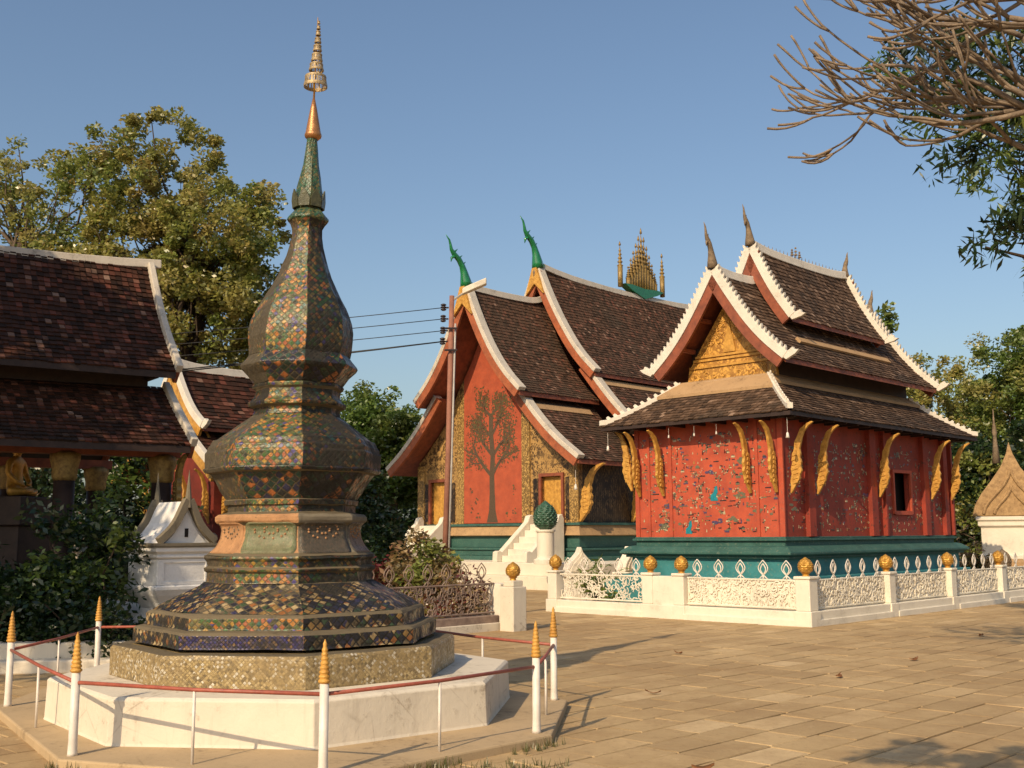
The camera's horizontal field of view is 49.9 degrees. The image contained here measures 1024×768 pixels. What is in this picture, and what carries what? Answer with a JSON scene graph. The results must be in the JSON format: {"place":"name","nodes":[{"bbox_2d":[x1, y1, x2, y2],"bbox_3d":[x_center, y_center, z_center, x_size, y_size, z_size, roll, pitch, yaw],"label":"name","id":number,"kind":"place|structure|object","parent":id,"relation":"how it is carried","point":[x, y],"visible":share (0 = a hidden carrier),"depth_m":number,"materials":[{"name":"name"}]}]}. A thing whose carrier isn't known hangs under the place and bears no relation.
{"place":"outdoors","nodes":[
{"label":"outdoors","id":0,"kind":"place"},
{"bbox_2d":[0,536,1023,767],"bbox_3d":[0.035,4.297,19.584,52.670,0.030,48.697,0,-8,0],"label":"pavement","id":1,"kind":"structure","parent":0,"point":[745,687],"depth_m":11.24,"materials":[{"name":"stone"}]},
{"bbox_2d":[0,541,59,640],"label":"bush","id":2,"kind":"object","parent":1,"relation":"on","point":[10,584],"visible":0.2,"depth_m":14.10,"materials":[{"name":"green plant"}]},
{"bbox_2d":[0,587,60,642],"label":"bush","id":3,"kind":"object","parent":1,"relation":"on","point":[3,630],"visible":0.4,"depth_m":13.58,"materials":[{"name":"green plant"}]},
{"bbox_2d":[24,468,83,544],"bbox_3d":[-11.723,3.264,24.651,3.581,3.590,3.354,-2,-8,16],"label":"bush","id":4,"kind":"object","parent":1,"relation":"on","point":[48,491],"visible":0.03,"depth_m":25.02,"materials":[{"name":"green plant"}]},
{"bbox_2d":[0,639,127,674],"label":"wall","id":5,"kind":"structure","parent":1,"relation":"on","point":[45,654],"depth_m":13.16,"materials":[{"name":"paint"}]},
{"bbox_2d":[0,133,129,252],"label":"tree","id":6,"kind":"object","parent":1,"relation":"on","point":[27,233],"visible":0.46,"depth_m":34.64,"materials":[{"name":"green plant"}]},
{"bbox_2d":[23,468,106,518],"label":"tree","id":7,"kind":"object","parent":1,"relation":"on","point":[78,481],"visible":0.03,"depth_m":45.27,"materials":[{"name":"green plant"}]},
{"bbox_2d":[0,490,150,639],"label":"bush","id":8,"kind":"object","parent":1,"relation":"on","point":[75,579],"visible":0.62,"depth_m":14.28,"materials":[{"name":"green plant"}]},
{"bbox_2d":[16,574,148,657],"bbox_3d":[-5.282,3.024,13.633,1.628,1.304,1.330,0,-8,0],"label":"bush","id":9,"kind":"object","parent":1,"relation":"on","point":[110,635],"visible":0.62,"depth_m":13.45,"materials":[{"name":"green plant"}]},
{"bbox_2d":[31,479,137,614],"bbox_3d":[-6.266,2.649,16.367,1.615,2.485,1.388,-5,-9,33],"label":"bush","id":10,"kind":"object","parent":1,"relation":"on","point":[89,554],"visible":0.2,"depth_m":16.30,"materials":[{"name":"green plant"}]},
{"bbox_2d":[0,245,197,640],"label":"open hall","id":11,"kind":"structure","parent":1,"relation":"on","point":[88,350],"depth_m":17.72,"materials":[{"name":"red tile"}]},
{"bbox_2d":[0,496,51,572],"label":"pedestal","id":12,"kind":"object","parent":11,"relation":"on","point":[18,537],"visible":0.34,"depth_m":16.61,"materials":[{"name":"grey stone"}]},
{"bbox_2d":[5,453,37,495],"bbox_3d":[-7.704,1.258,17.279,0.420,1.010,0.689,-2,-8,10],"label":"statue","id":13,"kind":"object","parent":12,"relation":"on","point":[16,468],"visible":0.91,"depth_m":17.16,"materials":[{"name":"gold metal"}]},
{"bbox_2d":[72,511,127,599],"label":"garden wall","id":14,"kind":"structure","parent":1,"relation":"on","point":[77,553],"depth_m":25.90,"materials":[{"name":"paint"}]},
{"bbox_2d":[75,453,203,602],"bbox_3d":[-8.010,3.104,23.566,2.763,4.124,2.328,0,-8,0],"label":"bush","id":15,"kind":"object","parent":1,"relation":"on","point":[120,472],"visible":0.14,"depth_m":23.54,"materials":[{"name":"green plant"}]},
{"bbox_2d":[42,105,291,369],"bbox_3d":[-10.301,-1.362,33.071,7.980,15.073,6.252,0,-8,0],"label":"tree","id":16,"kind":"object","parent":1,"relation":"on","point":[193,278],"visible":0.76,"depth_m":32.74,"materials":[{"name":"green plant"}]},
{"bbox_2d":[124,470,217,623],"bbox_3d":[-4.720,2.460,15.209,0.976,2.503,0.972,-8,-11,43],"label":"shrine","id":17,"kind":"object","parent":1,"relation":"on","point":[181,539],"visible":0.7,"depth_m":14.96,"materials":[{"name":"paint"}]},
{"bbox_2d":[111,359,255,542],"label":"red building","id":18,"kind":"structure","parent":1,"relation":"on","point":[213,402],"depth_m":26.44,"materials":[{"name":"tile"}]},
{"bbox_2d":[0,687,567,767],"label":"paved pad","id":19,"kind":"object","parent":1,"relation":"on","point":[507,728],"visible":0.28,"depth_m":7.95,"materials":[{"name":"concrete"}]},
{"bbox_2d":[44,653,509,749],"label":"octagonal platform","id":20,"kind":"structure","parent":19,"relation":"on","point":[123,717],"depth_m":8.15,"materials":[{"name":"paint"}]},
{"bbox_2d":[109,19,454,690],"bbox_3d":[-2.002,-0.499,10.213,2.906,6.138,2.900,0,-8,0],"label":"stupa","id":21,"kind":"object","parent":20,"relation":"on","point":[282,593],"visible":1,"depth_m":9.40,"materials":[{"name":"tile"}]},
{"bbox_2d":[3,596,557,767],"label":"railing","id":22,"kind":"object","parent":19,"relation":"on","point":[324,693],"visible":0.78,"depth_m":7.85,"materials":[{"name":"white metal"}]},
{"bbox_2d":[45,737,568,767],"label":"grass","id":23,"kind":"structure","parent":1,"relation":"on","point":[511,765],"depth_m":7.58,"materials":[{"name":"plant"}]},
{"bbox_2d":[340,379,407,436],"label":"tree","id":24,"kind":"object","parent":1,"relation":"on","point":[365,407],"visible":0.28,"depth_m":49.14,"materials":[{"name":"green plant"}]},
{"bbox_2d":[355,470,410,560],"bbox_3d":[-4.181,4.358,32.824,2.469,3.700,2.738,-6,-10,36],"label":"tree","id":25,"kind":"object","parent":1,"relation":"on","point":[371,488],"visible":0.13,"depth_m":32.43,"materials":[{"name":"green plant"}]},
{"bbox_2d":[356,495,413,582],"bbox_3d":[-2.698,3.492,22.009,1.712,2.636,1.444,-3,-8,17],"label":"bush","id":26,"kind":"object","parent":1,"relation":"on","point":[387,531],"visible":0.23,"depth_m":21.92,"materials":[{"name":"green plant"}]},
{"bbox_2d":[362,403,423,522],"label":"tree","id":27,"kind":"object","parent":1,"relation":"on","point":[388,437],"visible":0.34,"depth_m":43.54,"materials":[{"name":"green plant"}]},
{"bbox_2d":[369,545,416,590],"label":"bush","id":28,"kind":"object","parent":1,"relation":"on","point":[378,563],"visible":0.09,"depth_m":20.34,"materials":[{"name":"green plant"}]},
{"bbox_2d":[388,504,417,530],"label":"tree","id":29,"kind":"object","parent":1,"relation":"on","point":[411,518],"visible":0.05,"depth_m":66.75,"materials":[{"name":"green plant"}]},
{"bbox_2d":[379,526,465,617],"bbox_3d":[-1.629,3.519,19.974,1.639,1.874,1.546,0,-8,0],"label":"bush","id":30,"kind":"object","parent":1,"relation":"on","point":[429,553],"visible":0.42,"depth_m":19.83,"materials":[{"name":"green plant"}]},
{"bbox_2d":[373,562,525,633],"bbox_3d":[-1.798,3.360,16.904,0.760,1.151,5.250,-8,-11,44],"label":"garden fence","id":31,"kind":"object","parent":1,"relation":"on","point":[506,603],"visible":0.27,"depth_m":18.23,"materials":[{"name":"paint"}]},
{"bbox_2d":[420,564,491,617],"bbox_3d":[-0.941,3.745,19.264,1.662,1.163,1.232,0,-8,0],"label":"bush","id":32,"kind":"object","parent":1,"relation":"on","point":[455,580],"visible":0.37,"depth_m":19.12,"materials":[{"name":"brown plant"}]},
{"bbox_2d":[440,278,486,617],"bbox_3d":[-0.922,1.188,20.727,0.897,6.486,0.209,0,-8,0],"label":"utility pole","id":33,"kind":"object","parent":1,"relation":"on","point":[472,287],"visible":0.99,"depth_m":20.80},
{"bbox_2d":[172,308,439,333],"bbox_3d":[-11.658,-0.915,21.936,20.773,0.768,0.015,-1,-8,5],"label":"power line","id":34,"kind":"object","parent":33,"relation":"attached to","point":[350,317],"visible":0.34,"depth_m":21.21,"materials":[{"name":"black rubber"}]},
{"bbox_2d":[176,319,440,344],"bbox_3d":[-11.659,-0.705,21.907,20.768,0.751,0.015,-1,-8,5],"label":"power line","id":35,"kind":"object","parent":33,"relation":"attached to","point":[353,328],"visible":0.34,"depth_m":21.18,"materials":[{"name":"black rubber"}]},
{"bbox_2d":[180,331,439,355],"bbox_3d":[-11.661,-0.469,21.875,20.762,0.768,0.015,-1,-8,5],"label":"power line","id":36,"kind":"object","parent":33,"relation":"attached to","point":[355,339],"visible":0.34,"depth_m":21.15,"materials":[{"name":"black rubber"}]},
{"bbox_2d":[182,341,440,371],"bbox_3d":[-11.661,-0.149,21.831,20.758,1.004,0.024,-1,-8,5],"label":"power line","id":37,"kind":"object","parent":33,"relation":"attached to","point":[211,367],"visible":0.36,"depth_m":21.29,"materials":[{"name":"black rubber"}]},
{"bbox_2d":[385,216,688,590],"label":"temple","id":38,"kind":"structure","parent":1,"relation":"on","point":[551,363],"depth_m":36.92,"materials":[{"name":"brown paint"}]},
{"bbox_2d":[403,517,442,559],"bbox_3d":[-3.272,5.228,37.289,1.440,1.436,1.689,-8,-11,44],"label":"stair","id":39,"kind":"object","parent":38,"relation":"on","point":[436,531],"visible":0.13,"depth_m":37.34,"materials":[{"name":"paint"}]},
{"bbox_2d":[425,479,454,524],"bbox_3d":[-2.479,4.105,38.271,1.570,1.560,0.220,-8,-11,44],"label":"door","id":40,"kind":"structure","parent":38,"relation":"in","point":[438,487],"depth_m":38.46,"materials":[{"name":"gold metal"}]},
{"bbox_2d":[492,514,563,562],"bbox_3d":[0.500,4.709,33.645,1.440,1.436,1.689,-8,-11,44],"label":"stair","id":41,"kind":"object","parent":38,"relation":"on","point":[520,545],"visible":0.7,"depth_m":33.60,"materials":[{"name":"paint"}]},
{"bbox_2d":[533,501,557,563],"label":"lotus pillar","id":42,"kind":"structure","parent":38,"relation":"attached to","point":[545,517],"depth_m":30.69,"materials":[{"name":"paint"}]},
{"bbox_2d":[533,472,569,522],"bbox_3d":[1.293,3.586,34.625,1.570,1.560,0.220,-8,-11,44],"label":"door","id":43,"kind":"structure","parent":38,"relation":"in","point":[556,488],"depth_m":34.69,"materials":[{"name":"gold metal"}]},
{"bbox_2d":[574,470,577,489],"bbox_3d":[1.897,2.860,32.802,0.121,0.583,0.121,0,-8,0],"label":"lamp","id":44,"kind":"object","parent":38,"relation":"hanging from","point":[575,486],"visible":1,"depth_m":32.76,"materials":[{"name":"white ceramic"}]},
{"bbox_2d":[563,547,598,599],"bbox_3d":[1.644,4.628,26.819,0.840,1.292,0.520,3,-8,-20],"label":"boundary stone","id":45,"kind":"object","parent":1,"relation":"on","point":[578,556],"visible":0.48,"depth_m":26.66,"materials":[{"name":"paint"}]},
{"bbox_2d":[572,553,633,601],"bbox_3d":[1.995,4.384,24.140,1.455,1.368,1.264,0,-8,0],"label":"bush","id":46,"kind":"object","parent":1,"relation":"on","point":[602,588],"visible":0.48,"depth_m":24.15,"materials":[{"name":"green plant"}]},
{"bbox_2d":[612,546,632,574],"bbox_3d":[2.975,4.757,27.810,0.520,1.292,0.840,-7,-10,40],"label":"boundary stone","id":47,"kind":"object","parent":1,"relation":"on","point":[626,561],"visible":0.21,"depth_m":27.58,"materials":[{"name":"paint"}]},
{"bbox_2d":[691,763,713,767],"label":"dry leaf","id":48,"kind":"object","parent":1,"relation":"on","point":[705,766],"visible":1,"depth_m":7.44,"materials":[{"name":"brown plant"}]},
{"bbox_2d":[546,550,1023,626],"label":"perimeter fence","id":49,"kind":"object","parent":1,"relation":"on","point":[805,599],"visible":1,"depth_m":20.92,"materials":[{"name":"paint"}]},
{"bbox_2d":[599,204,977,609],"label":"chapel","id":50,"kind":"structure","parent":1,"relation":"on","point":[763,351],"depth_m":24.06,"materials":[{"name":"red paint"}]},
{"bbox_2d":[891,469,913,514],"bbox_3d":[8.967,2.549,25.804,0.450,1.040,0.980,-8,-11,44],"label":"window","id":51,"kind":"structure","parent":50,"relation":"in","point":[911,512],"depth_m":25.61,"materials":[{"name":"red paint"}]},
{"bbox_2d":[876,300,899,333],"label":"tree","id":52,"kind":"object","parent":1,"relation":"on","point":[888,321],"visible":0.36,"depth_m":50.42,"materials":[{"name":"green plant"}]},
{"bbox_2d":[767,0,1023,163],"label":"frangipani tree","id":53,"kind":"object","parent":1,"relation":"on","point":[1011,106],"visible":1,"depth_m":10.23,"materials":[{"name":"brown plant"}]},
{"bbox_2d":[861,0,1023,295],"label":"mango tree","id":54,"kind":"object","parent":1,"relation":"on","point":[1016,219],"visible":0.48,"depth_m":14.79,"materials":[{"name":"green plant"}]},
{"bbox_2d":[906,350,1007,519],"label":"tree","id":55,"kind":"object","parent":1,"relation":"on","point":[955,371],"visible":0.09,"depth_m":59.74,"materials":[{"name":"green plant"}]},
{"bbox_2d":[959,541,993,568],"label":"bush","id":56,"kind":"object","parent":1,"relation":"on","point":[978,565],"visible":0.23,"depth_m":30.75,"materials":[{"name":"green plant"}]},
{"bbox_2d":[948,325,1023,466],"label":"tree","id":57,"kind":"object","parent":1,"relation":"on","point":[1001,391],"visible":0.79,"depth_m":53.86,"materials":[{"name":"green plant"}]},
{"bbox_2d":[951,419,1023,566],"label":"tree","id":58,"kind":"object","parent":1,"relation":"on","point":[979,469],"visible":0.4,"depth_m":43.35,"materials":[{"name":"green plant"}]},
{"bbox_2d":[973,411,1023,567],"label":"shrine","id":59,"kind":"object","parent":1,"relation":"on","point":[998,512],"visible":0.72,"depth_m":31.06,"materials":[{"name":"paint"}]},
{"bbox_2d":[0,0,1023,526],"label":"sky","id":60,"kind":"structure","parent":0,"point":[592,123],"materials":[{"name":"blue"}]},
{"bbox_2d":[994,549,1011,566],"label":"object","id":61,"kind":"structure","parent":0,"point":[1009,562],"depth_m":28.47,"materials":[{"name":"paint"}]}
]}

